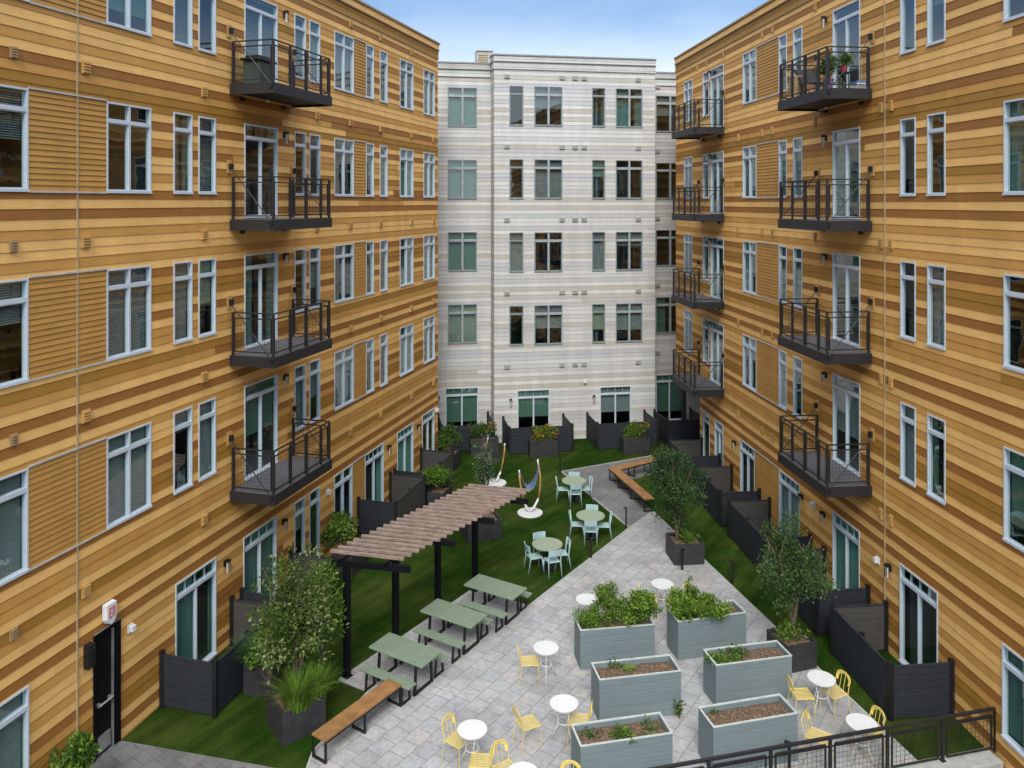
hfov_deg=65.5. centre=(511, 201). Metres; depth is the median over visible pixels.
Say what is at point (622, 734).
seedling
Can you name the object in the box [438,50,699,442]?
apartment building
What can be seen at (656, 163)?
window
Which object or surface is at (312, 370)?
window
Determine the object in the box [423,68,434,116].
window
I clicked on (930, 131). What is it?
window
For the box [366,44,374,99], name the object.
window
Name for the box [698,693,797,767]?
raised planter
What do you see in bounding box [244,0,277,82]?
sliding door
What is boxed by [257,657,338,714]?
ornamental grass
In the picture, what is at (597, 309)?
window
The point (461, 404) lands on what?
sliding door
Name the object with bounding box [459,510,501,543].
box planter
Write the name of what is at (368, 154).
window
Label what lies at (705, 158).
window
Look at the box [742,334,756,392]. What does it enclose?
window
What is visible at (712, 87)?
sliding door
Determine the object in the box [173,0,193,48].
window
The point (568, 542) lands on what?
garden chair
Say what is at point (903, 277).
window
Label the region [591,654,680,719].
raised planter
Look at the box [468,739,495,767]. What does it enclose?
bistro chair
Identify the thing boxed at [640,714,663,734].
seedling
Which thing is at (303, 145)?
window
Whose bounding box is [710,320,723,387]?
sliding door
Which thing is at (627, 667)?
seedling
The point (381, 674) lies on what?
picnic bench
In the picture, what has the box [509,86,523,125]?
window
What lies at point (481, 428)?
flowering plant
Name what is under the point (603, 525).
garden chair
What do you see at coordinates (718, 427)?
sliding door
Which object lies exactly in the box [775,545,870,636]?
privacy fence
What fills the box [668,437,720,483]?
privacy fence
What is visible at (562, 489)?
garden chair
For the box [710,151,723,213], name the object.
sliding door
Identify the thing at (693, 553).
box planter
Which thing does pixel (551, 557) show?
garden chair
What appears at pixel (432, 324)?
window
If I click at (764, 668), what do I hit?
raised planter
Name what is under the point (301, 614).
multi stem tree
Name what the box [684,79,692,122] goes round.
window
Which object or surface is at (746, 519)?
privacy fence
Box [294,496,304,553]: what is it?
window
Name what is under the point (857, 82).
storage tub
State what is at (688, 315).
window
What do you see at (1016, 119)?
window
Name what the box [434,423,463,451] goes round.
round bush
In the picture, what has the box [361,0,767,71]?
sky
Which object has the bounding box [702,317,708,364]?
window
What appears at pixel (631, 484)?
angled bench
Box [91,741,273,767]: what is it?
side path
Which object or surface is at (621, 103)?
window
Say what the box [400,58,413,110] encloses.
window
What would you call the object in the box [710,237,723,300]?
sliding door
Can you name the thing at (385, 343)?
window
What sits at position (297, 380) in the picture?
window
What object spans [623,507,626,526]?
bollard light
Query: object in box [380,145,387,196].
window
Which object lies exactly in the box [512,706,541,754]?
bistro chair
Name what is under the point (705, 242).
window
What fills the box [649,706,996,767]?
guard railing
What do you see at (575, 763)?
bistro chair
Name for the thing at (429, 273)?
window
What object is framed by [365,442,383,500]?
sliding door
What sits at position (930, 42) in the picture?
window
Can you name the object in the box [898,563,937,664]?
sliding door
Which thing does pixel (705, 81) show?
window
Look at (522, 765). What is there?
bistro table
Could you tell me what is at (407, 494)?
privacy fence
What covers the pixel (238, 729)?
lawn
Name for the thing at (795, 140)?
window
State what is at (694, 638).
raised planter
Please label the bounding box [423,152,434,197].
window
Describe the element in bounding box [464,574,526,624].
picnic table
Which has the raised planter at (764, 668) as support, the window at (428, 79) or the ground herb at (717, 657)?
the ground herb at (717, 657)
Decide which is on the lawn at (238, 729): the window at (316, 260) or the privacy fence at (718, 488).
the privacy fence at (718, 488)
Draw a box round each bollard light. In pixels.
[559,456,561,472]
[589,537,593,557]
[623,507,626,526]
[681,548,684,569]
[729,559,733,582]
[784,740,790,767]
[881,695,886,725]
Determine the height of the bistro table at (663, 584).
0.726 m
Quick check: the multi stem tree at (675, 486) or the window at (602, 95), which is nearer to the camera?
the multi stem tree at (675, 486)
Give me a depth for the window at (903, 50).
18.58 m
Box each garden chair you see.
[523,541,544,574]
[533,531,545,566]
[543,549,561,578]
[551,536,570,570]
[555,476,569,501]
[568,472,579,497]
[569,484,581,506]
[569,509,583,537]
[577,476,592,501]
[584,520,597,546]
[585,504,597,526]
[597,511,612,540]
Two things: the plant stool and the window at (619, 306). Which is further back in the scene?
the window at (619, 306)
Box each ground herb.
[704,648,737,664]
[726,643,749,657]
[727,652,745,661]
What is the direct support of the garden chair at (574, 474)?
on the lawn at (238, 729)
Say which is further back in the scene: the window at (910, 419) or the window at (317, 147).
the window at (317, 147)
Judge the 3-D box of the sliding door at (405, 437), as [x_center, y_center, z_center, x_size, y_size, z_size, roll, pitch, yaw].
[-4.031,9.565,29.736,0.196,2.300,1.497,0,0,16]
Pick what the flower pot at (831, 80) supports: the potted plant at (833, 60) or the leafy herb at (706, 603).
the potted plant at (833, 60)
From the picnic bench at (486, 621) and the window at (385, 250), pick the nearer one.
the picnic bench at (486, 621)
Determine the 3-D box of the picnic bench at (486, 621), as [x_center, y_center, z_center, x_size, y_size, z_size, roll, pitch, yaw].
[-1.115,10.559,19.990,1.400,0.428,0.340,0,0,31]
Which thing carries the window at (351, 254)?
in the apartment building at (218, 330)
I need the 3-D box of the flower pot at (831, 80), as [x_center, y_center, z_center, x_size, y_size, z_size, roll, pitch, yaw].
[8.004,-2.970,20.140,0.270,0.280,0.270,0,0,0]
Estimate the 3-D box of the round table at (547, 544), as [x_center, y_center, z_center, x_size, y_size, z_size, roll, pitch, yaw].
[1.042,10.440,23.488,0.900,0.720,0.900,0,0,0]
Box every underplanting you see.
[675,527,700,543]
[772,616,809,643]
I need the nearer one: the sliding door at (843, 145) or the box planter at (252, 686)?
the box planter at (252, 686)
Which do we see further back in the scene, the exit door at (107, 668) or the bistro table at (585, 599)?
the bistro table at (585, 599)
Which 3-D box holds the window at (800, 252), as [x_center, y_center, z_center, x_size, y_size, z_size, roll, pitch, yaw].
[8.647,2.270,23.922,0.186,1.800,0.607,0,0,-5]
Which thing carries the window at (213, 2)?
in the apartment building at (218, 330)
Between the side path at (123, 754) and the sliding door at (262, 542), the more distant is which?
the sliding door at (262, 542)
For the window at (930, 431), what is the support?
in the apartment building at (848, 300)
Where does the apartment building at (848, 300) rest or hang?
on the ground
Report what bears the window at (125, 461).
in the apartment building at (218, 330)
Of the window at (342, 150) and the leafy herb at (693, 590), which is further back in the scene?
the window at (342, 150)
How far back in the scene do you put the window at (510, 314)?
35.79 m
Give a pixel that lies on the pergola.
(469, 501)
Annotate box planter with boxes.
[243,653,287,696]
[266,679,325,746]
[333,542,365,578]
[427,484,451,510]
[446,448,460,470]
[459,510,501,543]
[469,435,498,455]
[528,437,557,457]
[620,434,648,454]
[666,531,704,565]
[767,625,816,672]
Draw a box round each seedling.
[580,726,602,739]
[606,656,626,669]
[607,723,639,743]
[620,662,635,671]
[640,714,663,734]
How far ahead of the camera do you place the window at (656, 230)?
39.08 m
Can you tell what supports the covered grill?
on the apartment building at (218, 330)
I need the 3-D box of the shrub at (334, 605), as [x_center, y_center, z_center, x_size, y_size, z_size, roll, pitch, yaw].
[-4.261,9.250,17.954,1.206,2.505,1.102,0,0,-44]
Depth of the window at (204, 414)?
18.69 m
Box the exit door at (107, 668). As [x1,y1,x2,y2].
[93,617,121,763]
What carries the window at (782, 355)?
in the apartment building at (848, 300)
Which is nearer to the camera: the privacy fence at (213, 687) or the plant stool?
the privacy fence at (213, 687)
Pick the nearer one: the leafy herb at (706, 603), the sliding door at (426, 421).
the leafy herb at (706, 603)
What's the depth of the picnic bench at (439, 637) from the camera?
18.91 m
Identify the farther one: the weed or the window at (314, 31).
the window at (314, 31)
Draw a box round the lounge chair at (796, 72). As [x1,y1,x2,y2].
[794,69,835,94]
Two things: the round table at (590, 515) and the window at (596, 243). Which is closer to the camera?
the round table at (590, 515)
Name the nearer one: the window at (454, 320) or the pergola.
the pergola
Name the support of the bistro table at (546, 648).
on the terrace paving
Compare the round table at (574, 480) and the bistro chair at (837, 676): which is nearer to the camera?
the bistro chair at (837, 676)
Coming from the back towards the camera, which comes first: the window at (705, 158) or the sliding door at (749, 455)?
the window at (705, 158)
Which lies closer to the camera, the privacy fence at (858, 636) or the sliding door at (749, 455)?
the privacy fence at (858, 636)
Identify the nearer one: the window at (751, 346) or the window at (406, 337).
the window at (751, 346)
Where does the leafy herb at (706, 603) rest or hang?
on the raised planter at (694, 638)
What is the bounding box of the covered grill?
[240,55,275,82]
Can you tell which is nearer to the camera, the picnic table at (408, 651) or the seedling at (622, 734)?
the seedling at (622, 734)
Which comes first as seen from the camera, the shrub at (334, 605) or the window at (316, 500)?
the shrub at (334, 605)
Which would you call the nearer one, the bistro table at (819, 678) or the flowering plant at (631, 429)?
the bistro table at (819, 678)
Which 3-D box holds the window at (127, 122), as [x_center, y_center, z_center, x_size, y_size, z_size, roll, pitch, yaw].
[-7.805,-1.075,16.185,0.134,1.800,1.242,0,0,16]
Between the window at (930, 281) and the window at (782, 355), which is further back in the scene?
the window at (782, 355)
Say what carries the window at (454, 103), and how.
in the apartment building at (556, 230)
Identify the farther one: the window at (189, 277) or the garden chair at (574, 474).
the garden chair at (574, 474)
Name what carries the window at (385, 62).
in the apartment building at (218, 330)
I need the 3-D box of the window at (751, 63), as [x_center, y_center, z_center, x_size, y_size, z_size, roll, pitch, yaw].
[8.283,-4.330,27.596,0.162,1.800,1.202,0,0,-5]
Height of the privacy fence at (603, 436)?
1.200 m
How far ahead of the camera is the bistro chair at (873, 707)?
15.60 m
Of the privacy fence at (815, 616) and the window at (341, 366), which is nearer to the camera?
the privacy fence at (815, 616)
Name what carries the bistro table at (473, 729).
on the terrace paving
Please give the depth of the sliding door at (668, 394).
39.26 m
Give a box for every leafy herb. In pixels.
[572,605,603,628]
[590,579,625,626]
[610,593,638,627]
[625,587,663,622]
[664,586,698,622]
[684,575,700,613]
[694,591,733,623]
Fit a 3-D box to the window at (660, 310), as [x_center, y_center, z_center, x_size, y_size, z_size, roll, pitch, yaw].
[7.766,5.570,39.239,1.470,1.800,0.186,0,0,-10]
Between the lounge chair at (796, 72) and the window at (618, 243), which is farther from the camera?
the window at (618, 243)
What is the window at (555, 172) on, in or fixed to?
in the apartment building at (556, 230)
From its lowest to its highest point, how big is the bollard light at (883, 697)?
0.635 m
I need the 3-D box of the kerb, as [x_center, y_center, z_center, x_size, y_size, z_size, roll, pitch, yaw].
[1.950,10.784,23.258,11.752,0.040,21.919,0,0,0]
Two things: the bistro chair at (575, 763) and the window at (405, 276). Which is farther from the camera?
the window at (405, 276)
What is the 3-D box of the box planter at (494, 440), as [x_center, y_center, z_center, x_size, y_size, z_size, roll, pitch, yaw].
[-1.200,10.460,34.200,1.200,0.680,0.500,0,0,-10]
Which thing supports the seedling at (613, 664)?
on the raised planter at (650, 684)
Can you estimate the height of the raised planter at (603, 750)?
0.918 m
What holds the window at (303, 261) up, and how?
in the apartment building at (218, 330)
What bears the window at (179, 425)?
in the apartment building at (218, 330)
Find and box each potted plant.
[815,53,840,75]
[839,50,855,66]
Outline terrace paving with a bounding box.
[309,512,914,767]
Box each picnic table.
[369,632,441,696]
[420,598,486,654]
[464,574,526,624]
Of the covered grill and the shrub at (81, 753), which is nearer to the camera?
the shrub at (81, 753)
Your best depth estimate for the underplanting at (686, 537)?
23.92 m
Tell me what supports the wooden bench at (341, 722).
on the terrace paving
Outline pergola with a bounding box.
[330,484,530,679]
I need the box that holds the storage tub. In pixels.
[849,81,866,87]
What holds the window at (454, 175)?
in the apartment building at (556, 230)
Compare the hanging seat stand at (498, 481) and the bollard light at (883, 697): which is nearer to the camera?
the bollard light at (883, 697)
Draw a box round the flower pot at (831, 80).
[823,78,833,87]
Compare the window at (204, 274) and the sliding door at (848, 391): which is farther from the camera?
the sliding door at (848, 391)
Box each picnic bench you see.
[359,664,415,706]
[399,653,448,677]
[412,626,465,663]
[447,617,493,639]
[457,599,507,632]
[488,591,531,611]
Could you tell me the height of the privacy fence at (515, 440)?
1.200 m
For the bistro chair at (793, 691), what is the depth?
16.70 m
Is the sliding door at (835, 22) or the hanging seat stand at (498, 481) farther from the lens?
the hanging seat stand at (498, 481)
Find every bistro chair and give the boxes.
[441,713,472,767]
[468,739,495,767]
[490,739,513,767]
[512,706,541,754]
[517,643,539,685]
[560,760,580,767]
[567,700,592,746]
[786,675,815,719]
[801,709,832,757]
[820,670,850,720]
[852,705,885,759]
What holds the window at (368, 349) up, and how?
in the apartment building at (218, 330)
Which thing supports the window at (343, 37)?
in the apartment building at (218, 330)
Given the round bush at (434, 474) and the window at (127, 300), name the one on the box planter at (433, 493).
the round bush at (434, 474)
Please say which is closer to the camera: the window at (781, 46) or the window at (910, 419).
the window at (910, 419)
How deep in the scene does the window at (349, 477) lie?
25.05 m
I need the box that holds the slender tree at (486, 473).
[469,430,499,484]
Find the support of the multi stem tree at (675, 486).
on the box planter at (693, 553)
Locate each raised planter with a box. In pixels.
[571,712,672,767]
[574,614,654,669]
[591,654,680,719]
[667,600,746,659]
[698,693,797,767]
[703,640,791,703]
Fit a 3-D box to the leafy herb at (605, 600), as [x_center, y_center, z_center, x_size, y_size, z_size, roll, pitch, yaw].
[2.269,9.474,18.763,0.855,1.207,0.866,0,0,19]
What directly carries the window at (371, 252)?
in the apartment building at (218, 330)
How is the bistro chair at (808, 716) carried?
on the terrace paving
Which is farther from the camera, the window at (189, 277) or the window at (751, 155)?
the window at (751, 155)
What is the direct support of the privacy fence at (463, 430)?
on the lawn at (238, 729)
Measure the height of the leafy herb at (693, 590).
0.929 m
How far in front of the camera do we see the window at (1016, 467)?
15.13 m
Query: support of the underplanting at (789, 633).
on the box planter at (803, 652)
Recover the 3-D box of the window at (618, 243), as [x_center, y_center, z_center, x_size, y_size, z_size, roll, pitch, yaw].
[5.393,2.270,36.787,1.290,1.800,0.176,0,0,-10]
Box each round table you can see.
[532,537,562,571]
[562,476,585,502]
[576,510,604,539]
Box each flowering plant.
[468,421,497,438]
[530,424,558,442]
[621,420,649,438]
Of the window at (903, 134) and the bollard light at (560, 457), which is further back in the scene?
the bollard light at (560, 457)
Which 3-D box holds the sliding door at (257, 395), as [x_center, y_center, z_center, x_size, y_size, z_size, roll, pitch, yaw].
[-6.552,5.815,20.694,0.172,2.380,1.494,0,0,16]
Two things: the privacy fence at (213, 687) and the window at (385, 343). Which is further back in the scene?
the window at (385, 343)
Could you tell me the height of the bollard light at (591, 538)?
0.635 m
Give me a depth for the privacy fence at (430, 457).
30.80 m
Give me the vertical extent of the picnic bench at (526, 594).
0.428 m
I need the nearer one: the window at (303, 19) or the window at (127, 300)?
the window at (127, 300)
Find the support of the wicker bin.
on the apartment building at (848, 300)
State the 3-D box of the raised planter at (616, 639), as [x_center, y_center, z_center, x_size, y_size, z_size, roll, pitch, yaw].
[2.406,10.311,18.751,1.792,0.918,0.632,0,0,-9]
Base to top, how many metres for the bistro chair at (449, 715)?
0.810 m
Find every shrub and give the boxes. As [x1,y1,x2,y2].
[47,729,101,767]
[244,602,286,684]
[296,556,346,666]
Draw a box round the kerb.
[306,455,916,767]
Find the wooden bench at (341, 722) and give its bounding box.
[311,678,401,764]
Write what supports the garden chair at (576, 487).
on the lawn at (238, 729)
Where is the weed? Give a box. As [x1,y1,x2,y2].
[673,699,684,718]
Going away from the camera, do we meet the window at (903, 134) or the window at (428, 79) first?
the window at (903, 134)
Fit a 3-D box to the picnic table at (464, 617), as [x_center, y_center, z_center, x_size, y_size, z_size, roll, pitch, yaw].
[-1.429,10.406,19.478,1.520,0.732,0.720,0,0,32]
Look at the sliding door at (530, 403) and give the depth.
36.06 m
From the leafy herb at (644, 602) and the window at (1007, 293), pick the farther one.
the leafy herb at (644, 602)
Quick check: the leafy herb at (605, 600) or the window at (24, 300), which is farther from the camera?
the leafy herb at (605, 600)
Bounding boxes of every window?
[0,84,29,191]
[0,278,29,388]
[0,468,29,586]
[0,685,28,767]
[106,0,151,36]
[106,101,151,193]
[106,265,151,361]
[106,422,151,529]
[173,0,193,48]
[173,112,193,193]
[173,260,193,344]
[173,406,193,494]
[198,0,216,54]
[198,116,216,194]
[198,258,216,337]
[198,397,216,481]
[294,13,305,79]
[294,131,305,195]
[294,248,305,312]
[294,363,306,431]
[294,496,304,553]
[309,19,319,82]
[309,134,319,195]
[309,247,319,309]
[309,358,320,423]
[309,486,320,555]
[334,30,354,93]
[334,138,354,196]
[334,243,354,303]
[334,345,354,410]
[334,464,352,539]
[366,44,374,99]
[366,143,374,196]
[366,241,374,295]
[366,338,374,393]
[380,50,387,103]
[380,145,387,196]
[380,239,387,291]
[380,333,387,387]
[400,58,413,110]
[400,148,413,196]
[400,237,413,286]
[400,323,413,376]
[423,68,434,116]
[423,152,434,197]
[423,234,434,280]
[423,315,434,364]
[448,87,476,126]
[448,160,476,198]
[448,232,476,271]
[448,304,476,343]
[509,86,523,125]
[509,159,523,198]
[509,232,523,272]
[509,306,523,345]
[534,86,562,126]
[534,159,562,198]
[534,232,562,271]
[534,305,562,344]
[592,88,604,126]
[592,160,604,198]
[592,232,604,270]
[592,304,604,342]
[616,88,642,127]
[616,160,642,198]
[616,232,642,270]
[616,303,642,342]
[656,95,675,131]
[656,163,675,198]
[656,230,675,266]
[656,297,675,333]
[683,309,692,354]
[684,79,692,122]
[684,156,692,198]
[684,233,692,276]
[702,72,708,117]
[702,154,708,198]
[702,236,708,281]
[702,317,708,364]
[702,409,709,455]
[742,48,756,104]
[742,145,756,197]
[742,241,756,294]
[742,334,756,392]
[778,33,786,93]
[778,140,786,197]
[778,245,786,302]
[778,350,786,410]
[792,356,802,419]
[793,26,802,75]
[793,137,802,197]
[793,247,802,308]
[899,0,915,54]
[899,117,915,195]
[899,261,915,341]
[899,402,915,487]
[926,0,945,46]
[926,112,945,195]
[926,264,945,350]
[926,413,945,504]
[1000,643,1023,757]
[1002,0,1023,22]
[1002,98,1023,194]
[1002,274,1023,373]
[1002,446,1023,552]
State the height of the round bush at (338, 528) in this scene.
1.167 m
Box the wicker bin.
[789,75,802,97]
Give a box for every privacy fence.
[159,595,281,718]
[239,549,335,643]
[357,471,425,533]
[393,447,453,503]
[438,411,494,450]
[502,413,573,454]
[586,409,658,449]
[653,407,699,444]
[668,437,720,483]
[694,464,760,526]
[727,497,811,577]
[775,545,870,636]
[829,600,954,721]
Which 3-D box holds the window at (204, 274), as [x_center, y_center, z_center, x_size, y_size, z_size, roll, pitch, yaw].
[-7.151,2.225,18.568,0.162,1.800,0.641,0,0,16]
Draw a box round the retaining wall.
[881,747,1002,767]
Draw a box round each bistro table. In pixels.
[457,719,486,764]
[509,762,536,767]
[533,640,558,686]
[550,694,577,739]
[576,593,596,614]
[651,578,672,615]
[807,670,835,715]
[846,713,877,767]
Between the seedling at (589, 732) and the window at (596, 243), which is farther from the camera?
the window at (596, 243)
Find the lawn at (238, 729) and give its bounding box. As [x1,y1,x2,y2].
[98,411,1023,767]
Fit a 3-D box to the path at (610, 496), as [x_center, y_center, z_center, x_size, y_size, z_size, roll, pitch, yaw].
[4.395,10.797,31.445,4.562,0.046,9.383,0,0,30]
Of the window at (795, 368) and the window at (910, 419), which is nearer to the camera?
the window at (910, 419)
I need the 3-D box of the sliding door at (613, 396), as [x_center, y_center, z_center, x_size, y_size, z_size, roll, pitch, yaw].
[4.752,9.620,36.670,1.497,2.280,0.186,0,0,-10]
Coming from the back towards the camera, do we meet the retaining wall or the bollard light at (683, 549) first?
the bollard light at (683, 549)
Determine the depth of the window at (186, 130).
17.95 m
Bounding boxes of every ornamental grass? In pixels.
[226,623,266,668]
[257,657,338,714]
[294,658,346,698]
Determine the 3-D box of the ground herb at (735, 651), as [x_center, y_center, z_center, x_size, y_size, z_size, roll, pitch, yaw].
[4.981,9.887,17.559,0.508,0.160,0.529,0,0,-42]
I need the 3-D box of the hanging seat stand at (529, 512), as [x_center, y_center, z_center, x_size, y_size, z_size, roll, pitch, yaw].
[0.624,9.868,27.607,0.880,1.864,0.880,0,0,-8]
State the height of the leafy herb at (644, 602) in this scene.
0.847 m
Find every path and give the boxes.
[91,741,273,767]
[563,453,667,526]
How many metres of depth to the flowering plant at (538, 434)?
33.89 m
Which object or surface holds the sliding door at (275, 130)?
in the apartment building at (218, 330)
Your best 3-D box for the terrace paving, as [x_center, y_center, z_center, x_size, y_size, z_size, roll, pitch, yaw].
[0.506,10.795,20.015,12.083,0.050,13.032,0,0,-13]
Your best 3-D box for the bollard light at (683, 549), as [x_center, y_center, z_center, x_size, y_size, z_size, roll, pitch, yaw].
[4.993,10.482,23.308,0.150,0.635,0.120,0,0,-31]
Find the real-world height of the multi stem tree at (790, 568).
3.144 m
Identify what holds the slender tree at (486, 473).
on the box planter at (486, 532)
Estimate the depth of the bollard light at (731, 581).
22.58 m
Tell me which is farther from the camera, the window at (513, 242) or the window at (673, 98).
the window at (673, 98)
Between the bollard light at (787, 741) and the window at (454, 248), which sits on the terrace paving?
the bollard light at (787, 741)
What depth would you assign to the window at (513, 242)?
35.92 m
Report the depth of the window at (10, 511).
13.70 m
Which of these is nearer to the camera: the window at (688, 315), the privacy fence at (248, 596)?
the privacy fence at (248, 596)
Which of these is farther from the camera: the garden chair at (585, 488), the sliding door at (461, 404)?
the sliding door at (461, 404)
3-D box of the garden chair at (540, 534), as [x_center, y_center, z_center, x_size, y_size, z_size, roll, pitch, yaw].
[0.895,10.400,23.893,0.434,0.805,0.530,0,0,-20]
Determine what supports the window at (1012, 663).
in the apartment building at (848, 300)
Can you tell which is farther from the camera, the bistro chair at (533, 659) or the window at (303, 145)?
the window at (303, 145)
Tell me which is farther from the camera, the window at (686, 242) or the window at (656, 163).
the window at (656, 163)
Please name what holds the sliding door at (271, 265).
in the apartment building at (218, 330)
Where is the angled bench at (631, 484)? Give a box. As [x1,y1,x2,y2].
[608,457,665,511]
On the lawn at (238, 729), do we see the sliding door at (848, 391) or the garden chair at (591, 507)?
the garden chair at (591, 507)
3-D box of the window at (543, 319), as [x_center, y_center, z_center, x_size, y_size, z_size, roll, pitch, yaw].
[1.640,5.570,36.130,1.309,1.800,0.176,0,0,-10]
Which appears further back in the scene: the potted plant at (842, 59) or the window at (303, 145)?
the window at (303, 145)
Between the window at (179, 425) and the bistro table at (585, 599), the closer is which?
the window at (179, 425)
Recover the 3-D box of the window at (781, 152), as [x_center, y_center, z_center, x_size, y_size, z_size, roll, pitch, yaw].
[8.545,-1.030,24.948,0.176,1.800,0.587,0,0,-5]
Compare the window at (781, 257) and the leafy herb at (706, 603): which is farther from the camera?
the window at (781, 257)
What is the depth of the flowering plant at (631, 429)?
34.31 m
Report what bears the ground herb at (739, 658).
on the raised planter at (764, 668)
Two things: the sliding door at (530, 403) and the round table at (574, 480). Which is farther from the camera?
the sliding door at (530, 403)
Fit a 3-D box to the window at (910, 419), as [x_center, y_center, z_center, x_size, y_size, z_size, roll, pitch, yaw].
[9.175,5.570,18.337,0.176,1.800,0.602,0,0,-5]
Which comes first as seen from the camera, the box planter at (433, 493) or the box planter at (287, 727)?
the box planter at (287, 727)
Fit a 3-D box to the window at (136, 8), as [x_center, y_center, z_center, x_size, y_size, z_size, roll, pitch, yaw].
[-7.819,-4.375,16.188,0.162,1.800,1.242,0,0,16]
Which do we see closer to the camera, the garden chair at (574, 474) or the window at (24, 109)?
the window at (24, 109)
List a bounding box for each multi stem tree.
[245,541,348,684]
[641,445,709,539]
[751,505,838,633]
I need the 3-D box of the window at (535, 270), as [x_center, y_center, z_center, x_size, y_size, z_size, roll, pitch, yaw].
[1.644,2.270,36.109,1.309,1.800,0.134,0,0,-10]
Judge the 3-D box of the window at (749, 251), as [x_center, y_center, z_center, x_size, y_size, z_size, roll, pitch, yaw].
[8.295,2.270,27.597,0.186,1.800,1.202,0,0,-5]
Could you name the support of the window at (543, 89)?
in the apartment building at (556, 230)
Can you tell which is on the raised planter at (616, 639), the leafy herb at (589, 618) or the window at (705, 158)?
the leafy herb at (589, 618)
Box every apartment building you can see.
[0,0,439,767]
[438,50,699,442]
[672,0,1023,767]
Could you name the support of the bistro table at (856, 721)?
on the terrace paving
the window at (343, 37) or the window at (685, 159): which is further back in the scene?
the window at (685, 159)
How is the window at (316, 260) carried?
in the apartment building at (218, 330)
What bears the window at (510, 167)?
in the apartment building at (556, 230)
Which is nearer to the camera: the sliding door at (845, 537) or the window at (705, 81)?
the sliding door at (845, 537)
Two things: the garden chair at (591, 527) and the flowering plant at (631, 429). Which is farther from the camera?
the flowering plant at (631, 429)
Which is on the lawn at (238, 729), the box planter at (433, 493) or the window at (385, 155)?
the box planter at (433, 493)
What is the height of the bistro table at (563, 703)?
0.726 m
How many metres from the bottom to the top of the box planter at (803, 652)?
0.650 m
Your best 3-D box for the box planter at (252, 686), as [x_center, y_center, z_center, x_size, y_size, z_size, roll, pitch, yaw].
[-5.450,10.440,17.620,0.800,0.720,0.500,0,0,12]
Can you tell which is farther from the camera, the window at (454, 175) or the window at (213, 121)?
the window at (454, 175)
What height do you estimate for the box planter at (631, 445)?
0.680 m
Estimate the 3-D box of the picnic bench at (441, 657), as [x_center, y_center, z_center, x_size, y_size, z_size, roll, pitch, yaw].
[-2.091,10.559,18.402,1.400,0.428,0.340,0,0,32]
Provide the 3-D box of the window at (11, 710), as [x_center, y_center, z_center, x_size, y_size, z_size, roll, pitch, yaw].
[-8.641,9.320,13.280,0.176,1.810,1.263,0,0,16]
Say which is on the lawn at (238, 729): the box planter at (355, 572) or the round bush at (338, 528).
the box planter at (355, 572)
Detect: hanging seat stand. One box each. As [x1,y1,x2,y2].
[486,435,505,485]
[517,459,542,517]
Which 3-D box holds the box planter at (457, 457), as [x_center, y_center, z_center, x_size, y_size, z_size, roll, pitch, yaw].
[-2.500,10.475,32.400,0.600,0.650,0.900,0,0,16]
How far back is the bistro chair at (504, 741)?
14.68 m
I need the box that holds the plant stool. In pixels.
[837,71,850,87]
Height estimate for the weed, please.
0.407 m
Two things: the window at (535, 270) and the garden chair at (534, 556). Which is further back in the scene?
the window at (535, 270)
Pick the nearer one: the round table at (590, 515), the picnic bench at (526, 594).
the picnic bench at (526, 594)
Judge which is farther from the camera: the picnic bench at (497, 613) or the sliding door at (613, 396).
the sliding door at (613, 396)
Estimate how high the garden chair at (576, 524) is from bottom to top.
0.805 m
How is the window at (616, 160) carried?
in the apartment building at (556, 230)
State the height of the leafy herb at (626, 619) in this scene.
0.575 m
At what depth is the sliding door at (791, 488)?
24.80 m
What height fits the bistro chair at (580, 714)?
0.810 m
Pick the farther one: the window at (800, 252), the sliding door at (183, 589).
the window at (800, 252)
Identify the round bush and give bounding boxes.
[320,510,358,549]
[420,462,456,489]
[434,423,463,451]
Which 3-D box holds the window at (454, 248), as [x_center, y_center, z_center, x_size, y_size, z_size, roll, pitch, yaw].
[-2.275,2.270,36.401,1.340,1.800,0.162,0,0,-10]
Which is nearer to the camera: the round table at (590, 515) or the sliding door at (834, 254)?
the sliding door at (834, 254)
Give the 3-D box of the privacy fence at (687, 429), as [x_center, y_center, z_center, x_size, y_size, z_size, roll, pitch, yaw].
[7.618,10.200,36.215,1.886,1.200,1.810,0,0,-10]
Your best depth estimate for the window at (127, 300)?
16.17 m
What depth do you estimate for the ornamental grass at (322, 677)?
16.63 m
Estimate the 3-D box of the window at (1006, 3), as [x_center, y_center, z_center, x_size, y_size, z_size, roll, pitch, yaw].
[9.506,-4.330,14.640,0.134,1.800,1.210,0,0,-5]
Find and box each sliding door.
[175,557,217,660]
[243,516,276,594]
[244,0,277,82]
[244,123,278,217]
[244,251,278,349]
[244,374,278,480]
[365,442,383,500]
[397,422,413,471]
[422,408,434,449]
[445,387,477,425]
[517,389,549,427]
[600,386,630,423]
[656,374,680,419]
[710,64,723,126]
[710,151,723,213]
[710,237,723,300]
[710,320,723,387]
[714,419,722,465]
[740,439,754,490]
[779,469,799,536]
[831,252,859,347]
[831,373,859,476]
[832,0,859,87]
[832,127,859,219]
[832,511,859,588]
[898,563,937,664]
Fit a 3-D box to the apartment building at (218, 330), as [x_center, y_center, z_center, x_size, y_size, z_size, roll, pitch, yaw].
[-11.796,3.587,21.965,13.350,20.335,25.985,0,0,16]
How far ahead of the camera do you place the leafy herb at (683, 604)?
18.84 m
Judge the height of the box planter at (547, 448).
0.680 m
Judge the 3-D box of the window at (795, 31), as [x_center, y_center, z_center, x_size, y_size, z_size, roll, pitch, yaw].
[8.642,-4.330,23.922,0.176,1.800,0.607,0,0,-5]

